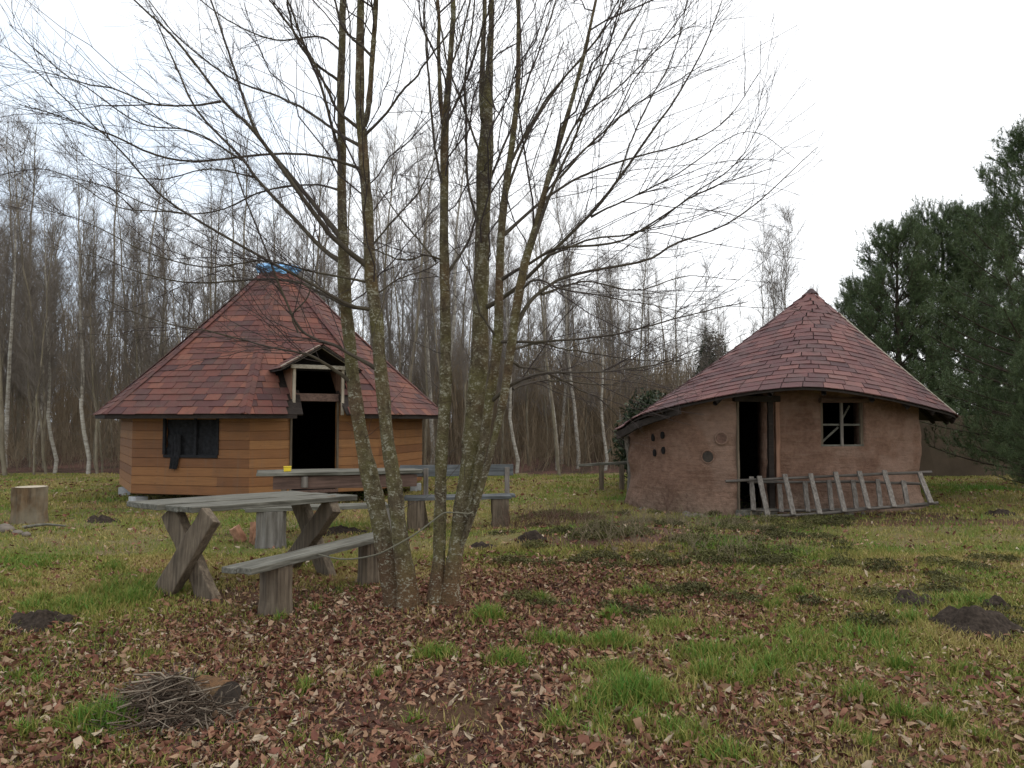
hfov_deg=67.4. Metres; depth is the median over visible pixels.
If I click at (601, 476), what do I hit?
rail
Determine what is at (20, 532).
fieldstone
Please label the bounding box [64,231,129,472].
bare tree
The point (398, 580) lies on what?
multi stem tree
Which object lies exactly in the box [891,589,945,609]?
molehill
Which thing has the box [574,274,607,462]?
bare tree
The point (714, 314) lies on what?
bare tree
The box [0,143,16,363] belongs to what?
bare tree
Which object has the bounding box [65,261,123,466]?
bare tree
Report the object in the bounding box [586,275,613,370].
bare tree
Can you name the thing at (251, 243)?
bare tree
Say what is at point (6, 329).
bare tree
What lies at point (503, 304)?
bare tree
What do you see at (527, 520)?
weed stalks
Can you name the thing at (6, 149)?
bare tree
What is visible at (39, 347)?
bare tree
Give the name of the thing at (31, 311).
bare tree
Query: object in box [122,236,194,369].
bare tree
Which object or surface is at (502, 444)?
bare tree
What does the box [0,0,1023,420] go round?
sky
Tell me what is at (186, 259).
bare tree
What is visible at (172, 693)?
brush pile
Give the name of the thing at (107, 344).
bare tree
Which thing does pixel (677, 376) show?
bare tree
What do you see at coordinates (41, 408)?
birch tree
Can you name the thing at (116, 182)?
bare tree
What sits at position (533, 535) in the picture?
molehill
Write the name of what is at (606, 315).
bare tree
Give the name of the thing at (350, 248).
bare tree
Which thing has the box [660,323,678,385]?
bare tree
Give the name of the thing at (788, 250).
bare tree
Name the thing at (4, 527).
fieldstone
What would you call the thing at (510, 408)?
birch tree
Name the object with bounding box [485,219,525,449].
bare tree
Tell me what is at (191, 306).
bare tree
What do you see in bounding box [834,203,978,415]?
pine tree
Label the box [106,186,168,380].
bare tree
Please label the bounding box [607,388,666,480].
evergreen shrub
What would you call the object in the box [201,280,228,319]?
bare tree
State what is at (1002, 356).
pine tree
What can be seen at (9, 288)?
bare tree
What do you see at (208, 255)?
bare tree
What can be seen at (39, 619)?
molehill
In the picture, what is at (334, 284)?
bare tree
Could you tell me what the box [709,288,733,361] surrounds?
bare tree
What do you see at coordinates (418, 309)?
bare tree
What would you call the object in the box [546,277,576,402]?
bare tree
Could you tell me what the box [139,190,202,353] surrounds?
bare tree
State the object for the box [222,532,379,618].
plank bench
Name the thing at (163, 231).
bare tree
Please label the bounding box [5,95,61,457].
bare tree
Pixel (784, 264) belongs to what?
bare tree
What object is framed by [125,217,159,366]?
bare tree
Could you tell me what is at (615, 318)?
birch tree
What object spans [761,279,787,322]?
bare tree
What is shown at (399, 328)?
bare tree
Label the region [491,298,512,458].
bare tree
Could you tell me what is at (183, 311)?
bare tree
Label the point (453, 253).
bare tree
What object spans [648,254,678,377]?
bare tree
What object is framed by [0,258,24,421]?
bare tree
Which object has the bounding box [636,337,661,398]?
bare tree
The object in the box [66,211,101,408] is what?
bare tree
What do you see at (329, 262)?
bare tree
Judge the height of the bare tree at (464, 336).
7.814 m
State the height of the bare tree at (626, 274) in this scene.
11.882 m
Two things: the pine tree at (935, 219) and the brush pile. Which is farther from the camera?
the pine tree at (935, 219)
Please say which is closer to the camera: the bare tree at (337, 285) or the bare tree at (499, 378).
the bare tree at (499, 378)
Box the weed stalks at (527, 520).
[487,499,592,529]
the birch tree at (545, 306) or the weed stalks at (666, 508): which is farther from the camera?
the birch tree at (545, 306)
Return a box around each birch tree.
[0,117,48,467]
[1,220,74,463]
[4,187,84,472]
[36,127,120,473]
[110,129,184,443]
[171,199,221,331]
[379,189,439,383]
[395,114,460,464]
[426,88,493,456]
[469,180,523,421]
[487,194,539,472]
[514,151,580,469]
[538,146,593,468]
[551,177,595,463]
[568,219,636,470]
[597,250,645,424]
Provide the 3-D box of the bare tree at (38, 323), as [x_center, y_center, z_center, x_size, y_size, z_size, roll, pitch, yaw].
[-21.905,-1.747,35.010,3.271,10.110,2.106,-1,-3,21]
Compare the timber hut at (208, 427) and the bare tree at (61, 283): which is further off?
the bare tree at (61, 283)
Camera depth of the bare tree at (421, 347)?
34.04 m
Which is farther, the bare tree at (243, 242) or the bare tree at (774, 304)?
the bare tree at (774, 304)
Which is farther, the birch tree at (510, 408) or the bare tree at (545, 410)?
the bare tree at (545, 410)
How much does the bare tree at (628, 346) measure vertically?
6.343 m
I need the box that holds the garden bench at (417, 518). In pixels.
[400,464,514,530]
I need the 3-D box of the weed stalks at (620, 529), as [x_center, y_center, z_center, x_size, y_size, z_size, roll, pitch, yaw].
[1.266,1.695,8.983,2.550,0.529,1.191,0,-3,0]
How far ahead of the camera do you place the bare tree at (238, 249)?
24.77 m
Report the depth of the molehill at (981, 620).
5.60 m
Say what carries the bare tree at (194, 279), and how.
on the ground at (404, 708)
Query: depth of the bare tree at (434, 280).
31.05 m
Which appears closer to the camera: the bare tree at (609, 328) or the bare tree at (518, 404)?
the bare tree at (518, 404)
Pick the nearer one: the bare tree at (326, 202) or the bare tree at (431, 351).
the bare tree at (431, 351)
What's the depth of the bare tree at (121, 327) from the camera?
34.72 m
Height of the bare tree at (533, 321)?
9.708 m
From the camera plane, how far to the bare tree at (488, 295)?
28.53 m
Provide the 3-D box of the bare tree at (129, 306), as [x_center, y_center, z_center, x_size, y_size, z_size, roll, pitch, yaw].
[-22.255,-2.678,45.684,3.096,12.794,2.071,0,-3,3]
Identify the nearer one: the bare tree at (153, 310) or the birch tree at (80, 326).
the birch tree at (80, 326)
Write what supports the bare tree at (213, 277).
on the ground at (404, 708)
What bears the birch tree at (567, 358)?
on the ground at (404, 708)
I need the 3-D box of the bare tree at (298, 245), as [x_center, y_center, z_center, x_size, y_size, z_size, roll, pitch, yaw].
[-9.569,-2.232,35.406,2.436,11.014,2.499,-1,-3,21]
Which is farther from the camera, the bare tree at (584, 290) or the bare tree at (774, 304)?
the bare tree at (584, 290)
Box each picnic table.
[126,491,356,602]
[256,468,422,516]
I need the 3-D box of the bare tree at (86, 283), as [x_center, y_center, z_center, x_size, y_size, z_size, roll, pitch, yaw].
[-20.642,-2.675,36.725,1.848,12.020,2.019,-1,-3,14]
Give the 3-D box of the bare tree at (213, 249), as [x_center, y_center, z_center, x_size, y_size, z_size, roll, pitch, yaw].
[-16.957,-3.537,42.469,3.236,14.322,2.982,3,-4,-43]
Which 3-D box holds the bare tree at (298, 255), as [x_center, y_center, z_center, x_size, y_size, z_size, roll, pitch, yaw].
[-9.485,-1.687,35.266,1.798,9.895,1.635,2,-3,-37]
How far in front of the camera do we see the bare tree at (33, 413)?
28.36 m
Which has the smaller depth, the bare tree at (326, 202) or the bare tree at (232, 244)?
the bare tree at (232, 244)
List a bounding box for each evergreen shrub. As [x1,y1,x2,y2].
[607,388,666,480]
[693,327,728,375]
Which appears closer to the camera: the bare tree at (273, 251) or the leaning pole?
the leaning pole
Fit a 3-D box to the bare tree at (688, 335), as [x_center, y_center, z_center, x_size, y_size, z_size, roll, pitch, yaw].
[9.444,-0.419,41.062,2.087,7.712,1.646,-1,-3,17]
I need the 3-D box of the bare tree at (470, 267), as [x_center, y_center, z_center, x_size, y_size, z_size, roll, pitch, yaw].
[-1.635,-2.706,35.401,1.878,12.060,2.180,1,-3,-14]
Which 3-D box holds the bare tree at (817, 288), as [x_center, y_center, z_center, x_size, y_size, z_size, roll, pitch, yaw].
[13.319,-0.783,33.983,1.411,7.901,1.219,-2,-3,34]
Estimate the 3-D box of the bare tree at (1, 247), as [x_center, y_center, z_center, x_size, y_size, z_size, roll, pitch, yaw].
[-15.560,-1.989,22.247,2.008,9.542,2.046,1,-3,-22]
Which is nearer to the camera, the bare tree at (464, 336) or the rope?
the rope
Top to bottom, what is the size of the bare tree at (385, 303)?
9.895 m
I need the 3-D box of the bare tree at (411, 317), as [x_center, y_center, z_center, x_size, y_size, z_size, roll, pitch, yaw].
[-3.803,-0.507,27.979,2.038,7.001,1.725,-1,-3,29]
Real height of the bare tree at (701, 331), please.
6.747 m
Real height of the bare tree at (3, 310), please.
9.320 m
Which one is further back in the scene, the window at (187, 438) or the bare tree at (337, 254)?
the bare tree at (337, 254)
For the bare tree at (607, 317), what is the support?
on the ground at (404, 708)
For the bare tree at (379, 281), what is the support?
on the ground at (404, 708)
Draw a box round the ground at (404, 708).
[0,422,1023,767]
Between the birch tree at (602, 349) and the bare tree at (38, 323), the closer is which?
the birch tree at (602, 349)
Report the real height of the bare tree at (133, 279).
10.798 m
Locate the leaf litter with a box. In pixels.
[0,476,1023,767]
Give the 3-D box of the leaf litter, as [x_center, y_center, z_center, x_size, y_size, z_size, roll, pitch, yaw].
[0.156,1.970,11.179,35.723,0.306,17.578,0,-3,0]
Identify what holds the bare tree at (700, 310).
on the ground at (404, 708)
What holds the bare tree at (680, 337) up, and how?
on the ground at (404, 708)
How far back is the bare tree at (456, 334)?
27.47 m
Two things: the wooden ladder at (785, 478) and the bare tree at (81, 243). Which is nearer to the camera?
the wooden ladder at (785, 478)
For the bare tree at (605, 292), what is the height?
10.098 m
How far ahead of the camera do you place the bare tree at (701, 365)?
25.49 m
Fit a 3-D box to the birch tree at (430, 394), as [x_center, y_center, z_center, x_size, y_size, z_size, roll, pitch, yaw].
[-2.801,-2.970,24.989,2.009,11.855,2.443,1,-3,-24]
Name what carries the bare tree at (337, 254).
on the ground at (404, 708)
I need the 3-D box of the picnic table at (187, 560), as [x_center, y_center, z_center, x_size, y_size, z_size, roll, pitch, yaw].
[-2.541,1.554,7.357,1.180,0.941,1.780,-2,-4,43]
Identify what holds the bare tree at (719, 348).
on the ground at (404, 708)
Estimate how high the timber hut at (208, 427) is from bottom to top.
4.973 m
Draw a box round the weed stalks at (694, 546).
[605,510,828,561]
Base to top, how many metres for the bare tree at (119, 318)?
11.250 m
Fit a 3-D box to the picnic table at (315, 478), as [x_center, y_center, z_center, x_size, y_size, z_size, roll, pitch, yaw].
[-2.419,1.668,10.832,2.281,0.913,0.837,1,-3,-16]
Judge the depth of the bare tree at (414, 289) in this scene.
29.81 m
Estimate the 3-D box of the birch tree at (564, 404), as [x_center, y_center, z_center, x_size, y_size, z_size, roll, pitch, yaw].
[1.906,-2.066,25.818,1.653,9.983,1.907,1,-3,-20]
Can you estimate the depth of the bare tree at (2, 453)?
21.28 m
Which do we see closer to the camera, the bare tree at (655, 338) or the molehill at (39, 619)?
the molehill at (39, 619)
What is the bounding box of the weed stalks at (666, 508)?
[648,471,681,513]
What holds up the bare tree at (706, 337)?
on the ground at (404, 708)
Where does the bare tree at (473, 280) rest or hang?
on the ground at (404, 708)
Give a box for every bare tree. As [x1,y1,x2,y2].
[0,28,29,475]
[0,103,70,473]
[0,104,15,267]
[0,104,42,447]
[0,138,43,459]
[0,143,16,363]
[0,160,15,348]
[0,179,22,384]
[0,189,43,440]
[0,193,29,339]
[0,197,55,466]
[0,216,32,452]
[0,219,30,454]
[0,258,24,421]
[1,217,49,406]
[2,225,60,458]
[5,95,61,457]
[6,183,78,474]
[8,185,39,434]
[10,240,58,404]
[11,196,74,467]
[13,222,71,459]
[14,133,83,460]
[19,259,79,403]
[30,160,89,452]
[30,194,85,441]
[43,238,75,438]
[52,168,126,473]
[60,248,78,432]
[60,264,94,398]
[62,164,100,442]
[63,283,106,426]
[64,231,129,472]
[65,208,107,446]
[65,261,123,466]
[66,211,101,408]
[76,227,139,460]
[81,202,116,341]
[86,109,141,453]
[88,213,171,388]
[98,171,143,385]
[99,234,121,390]
[104,258,134,388]
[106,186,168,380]
[110,244,151,392]
[116,210,149,382]
[119,240,153,379]
[120,144,203,367]
[122,199,159,373]
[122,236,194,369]
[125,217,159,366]
[131,272,160,378]
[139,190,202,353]
[139,271,168,366]
[142,214,187,354]
[149,255,178,348]
[156,274,208,353]
[164,207,206,341]
[166,226,206,348]
[166,261,192,351]
[172,235,209,326]
[184,193,232,329]
[190,144,239,327]
[190,145,237,324]
[191,213,221,320]
[198,280,221,318]
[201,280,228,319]
[205,242,245,311]
[205,268,225,314]
[210,148,251,305]
[220,210,269,296]
[222,104,269,300]
[237,185,280,285]
[239,232,261,277]
[249,177,308,276]
[256,151,297,263]
[260,240,289,262]
[268,220,292,262]
[280,230,302,272]
[281,225,309,273]
[285,209,319,287]
[291,186,325,282]
[291,243,308,279]
[295,100,349,307]
[304,178,337,311]
[308,161,336,301]
[314,228,337,302]
[316,251,337,314]
[321,277,334,309]
[324,112,373,324]
[326,241,368,341]
[327,227,353,315]
[330,199,366,326]
[331,213,359,317]
[349,209,381,343]
[353,251,385,354]
[354,204,392,345]
[355,192,397,334]
[355,252,394,342]
[357,84,411,359]
[357,131,410,364]
[359,273,394,354]
[361,136,397,342]
[363,204,413,375]
[366,136,435,381]
[386,188,437,445]
[390,120,464,462]
[391,280,425,395]
[393,88,453,381]
[397,182,467,464]
[404,274,457,444]
[407,211,439,451]
[415,286,437,445]
[418,205,456,382]
[418,265,470,411]
[427,211,474,395]
[436,212,467,333]
[439,245,465,443]
[449,184,475,456]
[450,139,505,452]
[451,256,472,404]
[456,300,471,414]
[459,249,504,368]
[460,201,475,365]
[461,177,504,442]
[467,233,506,381]
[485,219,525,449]
[488,214,533,463]
[488,223,552,465]
[489,221,520,450]
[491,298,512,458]
[501,304,538,460]
[510,242,554,439]
[517,298,538,378]
[519,180,567,475]
[524,286,559,464]
[531,306,556,437]
[534,238,556,347]
[540,252,594,465]
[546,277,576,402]
[556,215,587,348]
[560,280,590,366]
[573,258,610,430]
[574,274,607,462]
[580,248,637,443]
[586,269,623,369]
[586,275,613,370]
[595,227,629,425]
[597,254,619,362]
[600,265,624,385]
[608,298,642,453]
[611,251,628,341]
[612,319,645,414]
[618,255,641,365]
[624,196,659,401]
[628,254,664,394]
[629,233,662,397]
[636,292,653,364]
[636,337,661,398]
[642,309,665,375]
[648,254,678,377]
[653,279,671,392]
[658,230,698,392]
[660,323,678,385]
[666,327,686,386]
[669,307,696,378]
[683,252,725,383]
[686,304,716,373]
[689,307,712,372]
[691,353,708,371]
[697,333,727,366]
[699,326,716,366]
[700,311,734,364]
[700,320,719,366]
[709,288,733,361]
[713,303,735,350]
[731,293,750,344]
[739,196,782,337]
[745,220,802,332]
[749,199,802,327]
[755,197,814,330]
[756,262,786,323]
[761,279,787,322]
[807,279,824,297]
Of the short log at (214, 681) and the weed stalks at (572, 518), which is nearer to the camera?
the short log at (214, 681)
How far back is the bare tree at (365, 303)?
36.45 m
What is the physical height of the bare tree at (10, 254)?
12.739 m
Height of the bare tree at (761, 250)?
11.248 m
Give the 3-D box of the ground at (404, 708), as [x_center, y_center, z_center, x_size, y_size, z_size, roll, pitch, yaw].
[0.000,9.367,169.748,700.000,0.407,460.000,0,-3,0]
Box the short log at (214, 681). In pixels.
[192,675,240,712]
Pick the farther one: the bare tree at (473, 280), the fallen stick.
the bare tree at (473, 280)
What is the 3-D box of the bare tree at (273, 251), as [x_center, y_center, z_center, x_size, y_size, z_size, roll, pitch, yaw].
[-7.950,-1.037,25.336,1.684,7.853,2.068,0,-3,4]
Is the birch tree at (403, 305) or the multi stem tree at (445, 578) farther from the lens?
the birch tree at (403, 305)
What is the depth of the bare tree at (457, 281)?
29.32 m
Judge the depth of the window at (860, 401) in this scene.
12.88 m
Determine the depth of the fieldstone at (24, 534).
10.11 m
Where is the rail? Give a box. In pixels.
[579,461,626,490]
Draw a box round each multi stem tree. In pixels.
[0,0,522,612]
[301,0,841,608]
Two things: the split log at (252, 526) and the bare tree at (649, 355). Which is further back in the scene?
the bare tree at (649, 355)
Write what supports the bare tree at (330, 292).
on the ground at (404, 708)
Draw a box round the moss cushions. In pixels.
[486,508,1023,628]
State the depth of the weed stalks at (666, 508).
12.73 m
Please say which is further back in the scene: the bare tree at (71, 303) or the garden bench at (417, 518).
the bare tree at (71, 303)
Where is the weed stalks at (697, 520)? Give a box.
[580,500,774,529]
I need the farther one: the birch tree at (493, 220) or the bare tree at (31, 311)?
the birch tree at (493, 220)
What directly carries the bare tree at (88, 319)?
on the ground at (404, 708)
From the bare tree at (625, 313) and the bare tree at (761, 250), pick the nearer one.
the bare tree at (625, 313)
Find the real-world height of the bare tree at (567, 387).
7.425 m
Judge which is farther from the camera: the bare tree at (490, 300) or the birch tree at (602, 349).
the bare tree at (490, 300)
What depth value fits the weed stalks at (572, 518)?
10.81 m
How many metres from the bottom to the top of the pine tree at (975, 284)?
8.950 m
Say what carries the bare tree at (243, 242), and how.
on the ground at (404, 708)
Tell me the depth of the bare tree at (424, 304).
31.19 m
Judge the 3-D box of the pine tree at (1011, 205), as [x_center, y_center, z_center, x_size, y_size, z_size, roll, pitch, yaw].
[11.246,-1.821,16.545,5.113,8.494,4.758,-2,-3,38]
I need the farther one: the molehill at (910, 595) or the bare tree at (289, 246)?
the bare tree at (289, 246)
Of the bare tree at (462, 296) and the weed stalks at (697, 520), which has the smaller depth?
the weed stalks at (697, 520)
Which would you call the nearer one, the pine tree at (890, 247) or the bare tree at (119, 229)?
the pine tree at (890, 247)
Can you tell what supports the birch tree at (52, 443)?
on the ground at (404, 708)
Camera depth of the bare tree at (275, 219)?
28.09 m
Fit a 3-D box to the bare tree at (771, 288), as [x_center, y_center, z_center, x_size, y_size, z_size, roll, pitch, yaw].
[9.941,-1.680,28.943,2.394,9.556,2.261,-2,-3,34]
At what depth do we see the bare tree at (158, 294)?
30.64 m
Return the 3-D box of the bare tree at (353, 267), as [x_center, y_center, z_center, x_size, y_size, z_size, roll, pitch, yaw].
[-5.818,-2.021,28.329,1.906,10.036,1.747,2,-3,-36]
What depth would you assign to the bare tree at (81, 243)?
40.47 m
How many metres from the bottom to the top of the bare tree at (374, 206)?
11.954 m
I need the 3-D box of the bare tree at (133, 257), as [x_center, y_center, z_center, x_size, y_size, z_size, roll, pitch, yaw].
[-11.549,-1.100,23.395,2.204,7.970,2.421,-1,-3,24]
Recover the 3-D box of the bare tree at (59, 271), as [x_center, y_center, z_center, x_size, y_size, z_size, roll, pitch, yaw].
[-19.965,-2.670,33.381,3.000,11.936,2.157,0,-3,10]
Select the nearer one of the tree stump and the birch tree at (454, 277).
the tree stump
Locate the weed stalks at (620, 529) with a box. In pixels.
[515,504,727,553]
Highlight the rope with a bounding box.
[318,511,472,559]
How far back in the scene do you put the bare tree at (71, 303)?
44.12 m
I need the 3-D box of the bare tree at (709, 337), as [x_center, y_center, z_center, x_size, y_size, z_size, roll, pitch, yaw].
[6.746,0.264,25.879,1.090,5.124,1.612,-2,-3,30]
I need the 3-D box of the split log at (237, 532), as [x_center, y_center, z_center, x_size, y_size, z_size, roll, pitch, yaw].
[-3.519,1.939,9.873,0.155,0.220,0.092,-30,11,-24]
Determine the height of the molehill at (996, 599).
0.164 m
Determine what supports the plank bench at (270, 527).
on the ground at (404, 708)
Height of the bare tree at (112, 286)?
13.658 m
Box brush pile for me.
[56,657,295,744]
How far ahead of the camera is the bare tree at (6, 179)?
32.44 m
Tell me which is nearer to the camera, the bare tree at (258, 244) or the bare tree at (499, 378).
the bare tree at (258, 244)
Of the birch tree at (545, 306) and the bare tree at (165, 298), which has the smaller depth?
the birch tree at (545, 306)
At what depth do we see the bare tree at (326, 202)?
34.52 m
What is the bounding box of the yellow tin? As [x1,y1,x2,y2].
[283,466,290,471]
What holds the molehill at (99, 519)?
on the ground at (404, 708)
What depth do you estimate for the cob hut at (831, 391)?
12.88 m
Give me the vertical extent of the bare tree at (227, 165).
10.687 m
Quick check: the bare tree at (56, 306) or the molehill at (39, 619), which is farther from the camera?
the bare tree at (56, 306)
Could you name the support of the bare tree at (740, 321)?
on the ground at (404, 708)
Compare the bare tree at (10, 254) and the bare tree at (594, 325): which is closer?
the bare tree at (594, 325)
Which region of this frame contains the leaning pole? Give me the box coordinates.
[624,435,630,491]
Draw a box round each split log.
[229,524,246,541]
[249,522,255,542]
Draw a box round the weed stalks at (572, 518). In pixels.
[504,502,688,529]
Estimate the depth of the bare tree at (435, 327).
22.05 m
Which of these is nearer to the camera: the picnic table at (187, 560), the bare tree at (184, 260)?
the picnic table at (187, 560)
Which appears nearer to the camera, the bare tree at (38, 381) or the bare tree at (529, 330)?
the bare tree at (38, 381)
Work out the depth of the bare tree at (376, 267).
30.22 m
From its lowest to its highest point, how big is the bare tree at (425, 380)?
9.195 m
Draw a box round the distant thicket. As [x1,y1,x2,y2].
[0,280,735,472]
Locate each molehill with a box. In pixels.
[4,609,85,633]
[85,515,120,522]
[324,525,369,535]
[468,541,496,549]
[516,530,546,542]
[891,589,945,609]
[924,605,1023,644]
[981,595,1015,609]
[984,508,1015,515]
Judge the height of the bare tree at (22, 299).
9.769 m
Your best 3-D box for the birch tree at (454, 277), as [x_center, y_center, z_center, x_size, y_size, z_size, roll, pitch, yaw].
[-1.826,-3.286,23.778,2.503,12.479,2.114,0,-3,1]
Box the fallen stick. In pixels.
[22,523,65,528]
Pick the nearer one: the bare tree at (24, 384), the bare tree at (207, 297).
the bare tree at (24, 384)
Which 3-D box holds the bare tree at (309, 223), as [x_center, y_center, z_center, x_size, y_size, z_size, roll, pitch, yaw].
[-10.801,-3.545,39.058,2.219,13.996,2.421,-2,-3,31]
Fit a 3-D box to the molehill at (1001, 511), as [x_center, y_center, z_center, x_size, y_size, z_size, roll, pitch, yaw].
[7.977,2.098,12.501,0.647,0.147,0.483,0,-3,0]
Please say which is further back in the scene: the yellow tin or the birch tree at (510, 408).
the birch tree at (510, 408)
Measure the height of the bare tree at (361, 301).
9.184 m
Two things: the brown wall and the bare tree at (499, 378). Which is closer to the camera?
the brown wall
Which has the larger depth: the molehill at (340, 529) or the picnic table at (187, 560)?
the molehill at (340, 529)
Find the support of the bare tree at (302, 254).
on the ground at (404, 708)
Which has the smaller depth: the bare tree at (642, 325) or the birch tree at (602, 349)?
the birch tree at (602, 349)
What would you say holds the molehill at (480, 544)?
on the ground at (404, 708)
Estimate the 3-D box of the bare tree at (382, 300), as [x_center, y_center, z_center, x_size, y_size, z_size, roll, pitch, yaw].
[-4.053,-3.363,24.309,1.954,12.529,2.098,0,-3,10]
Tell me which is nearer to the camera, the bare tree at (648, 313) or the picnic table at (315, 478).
the picnic table at (315, 478)
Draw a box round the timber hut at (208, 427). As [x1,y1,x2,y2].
[93,263,437,509]
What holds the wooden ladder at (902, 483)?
on the ground at (404, 708)
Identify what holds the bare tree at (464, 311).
on the ground at (404, 708)
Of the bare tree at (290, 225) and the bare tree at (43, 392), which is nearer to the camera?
the bare tree at (290, 225)
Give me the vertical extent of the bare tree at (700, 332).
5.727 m
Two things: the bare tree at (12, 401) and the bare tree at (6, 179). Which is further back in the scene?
the bare tree at (6, 179)
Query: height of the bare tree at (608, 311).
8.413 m
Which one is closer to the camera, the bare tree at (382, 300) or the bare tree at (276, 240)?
the bare tree at (382, 300)
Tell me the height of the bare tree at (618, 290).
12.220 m
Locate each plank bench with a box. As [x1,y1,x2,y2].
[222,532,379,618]
[245,502,390,548]
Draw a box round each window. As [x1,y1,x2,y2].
[162,419,219,470]
[818,398,868,445]
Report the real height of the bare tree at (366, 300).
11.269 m
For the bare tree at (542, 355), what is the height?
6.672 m
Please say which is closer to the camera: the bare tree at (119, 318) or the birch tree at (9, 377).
the birch tree at (9, 377)
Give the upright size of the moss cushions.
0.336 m
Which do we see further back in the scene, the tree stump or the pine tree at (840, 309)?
the pine tree at (840, 309)
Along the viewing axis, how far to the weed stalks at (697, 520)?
10.67 m
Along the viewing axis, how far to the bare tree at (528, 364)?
24.95 m
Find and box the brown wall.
[919,415,1020,476]
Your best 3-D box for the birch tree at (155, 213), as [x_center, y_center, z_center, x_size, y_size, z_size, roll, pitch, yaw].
[-13.052,-3.170,27.361,2.687,12.479,2.306,0,-3,-9]
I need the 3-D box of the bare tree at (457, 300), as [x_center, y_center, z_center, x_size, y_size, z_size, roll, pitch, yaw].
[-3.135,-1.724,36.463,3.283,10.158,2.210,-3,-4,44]
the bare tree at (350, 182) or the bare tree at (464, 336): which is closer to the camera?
the bare tree at (350, 182)
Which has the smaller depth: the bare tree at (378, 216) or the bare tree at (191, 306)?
the bare tree at (191, 306)
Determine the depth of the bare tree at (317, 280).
21.86 m
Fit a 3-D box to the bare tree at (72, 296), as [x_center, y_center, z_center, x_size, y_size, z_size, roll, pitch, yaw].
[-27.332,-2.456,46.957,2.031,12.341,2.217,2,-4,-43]
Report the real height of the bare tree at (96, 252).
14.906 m
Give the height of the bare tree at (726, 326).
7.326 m
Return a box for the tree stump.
[9,485,48,524]
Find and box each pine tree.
[827,275,908,360]
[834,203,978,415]
[882,193,1013,415]
[905,195,1023,415]
[909,113,1023,473]
[966,308,1023,480]
[982,339,1023,486]
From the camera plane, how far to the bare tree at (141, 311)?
41.42 m
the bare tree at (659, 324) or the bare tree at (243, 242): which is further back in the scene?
the bare tree at (659, 324)
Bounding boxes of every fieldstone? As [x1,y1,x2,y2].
[0,523,14,532]
[11,530,22,534]
[21,531,30,536]
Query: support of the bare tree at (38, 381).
on the ground at (404, 708)
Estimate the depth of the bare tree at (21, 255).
28.23 m
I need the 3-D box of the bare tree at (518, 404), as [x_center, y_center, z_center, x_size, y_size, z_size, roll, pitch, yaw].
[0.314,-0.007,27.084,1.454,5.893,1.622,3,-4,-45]
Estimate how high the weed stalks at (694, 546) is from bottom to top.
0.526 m
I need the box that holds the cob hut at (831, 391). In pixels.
[615,288,958,515]
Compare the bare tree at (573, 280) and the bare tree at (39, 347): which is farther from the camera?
the bare tree at (573, 280)
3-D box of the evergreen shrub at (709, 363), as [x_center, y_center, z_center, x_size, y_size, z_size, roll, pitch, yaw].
[6.881,0.551,25.933,1.733,4.951,1.534,-2,-3,35]
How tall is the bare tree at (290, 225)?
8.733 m
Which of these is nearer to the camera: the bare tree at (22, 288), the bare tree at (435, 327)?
the bare tree at (435, 327)
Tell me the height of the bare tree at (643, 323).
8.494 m
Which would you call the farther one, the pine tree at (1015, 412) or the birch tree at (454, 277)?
the birch tree at (454, 277)
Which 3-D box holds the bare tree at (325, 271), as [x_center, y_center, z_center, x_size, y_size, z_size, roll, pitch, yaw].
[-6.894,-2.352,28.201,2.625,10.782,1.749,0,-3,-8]
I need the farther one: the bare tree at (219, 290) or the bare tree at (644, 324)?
the bare tree at (644, 324)
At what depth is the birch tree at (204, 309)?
30.41 m
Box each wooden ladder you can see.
[725,470,938,517]
[747,476,928,511]
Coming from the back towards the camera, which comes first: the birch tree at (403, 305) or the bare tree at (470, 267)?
the bare tree at (470, 267)
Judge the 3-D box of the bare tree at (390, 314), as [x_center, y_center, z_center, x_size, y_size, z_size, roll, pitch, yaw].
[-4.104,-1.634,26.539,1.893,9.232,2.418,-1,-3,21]
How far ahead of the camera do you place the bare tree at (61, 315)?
38.74 m
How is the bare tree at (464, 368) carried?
on the ground at (404, 708)
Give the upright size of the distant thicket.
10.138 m
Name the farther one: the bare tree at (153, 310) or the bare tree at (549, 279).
the bare tree at (549, 279)
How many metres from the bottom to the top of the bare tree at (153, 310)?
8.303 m
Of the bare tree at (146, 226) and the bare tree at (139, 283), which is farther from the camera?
the bare tree at (139, 283)
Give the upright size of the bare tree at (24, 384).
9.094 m
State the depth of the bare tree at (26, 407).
28.78 m
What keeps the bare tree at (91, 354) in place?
on the ground at (404, 708)
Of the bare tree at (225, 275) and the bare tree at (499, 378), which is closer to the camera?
the bare tree at (499, 378)
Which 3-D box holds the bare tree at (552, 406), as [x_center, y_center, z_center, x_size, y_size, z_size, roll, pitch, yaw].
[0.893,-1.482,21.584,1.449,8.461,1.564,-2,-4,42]

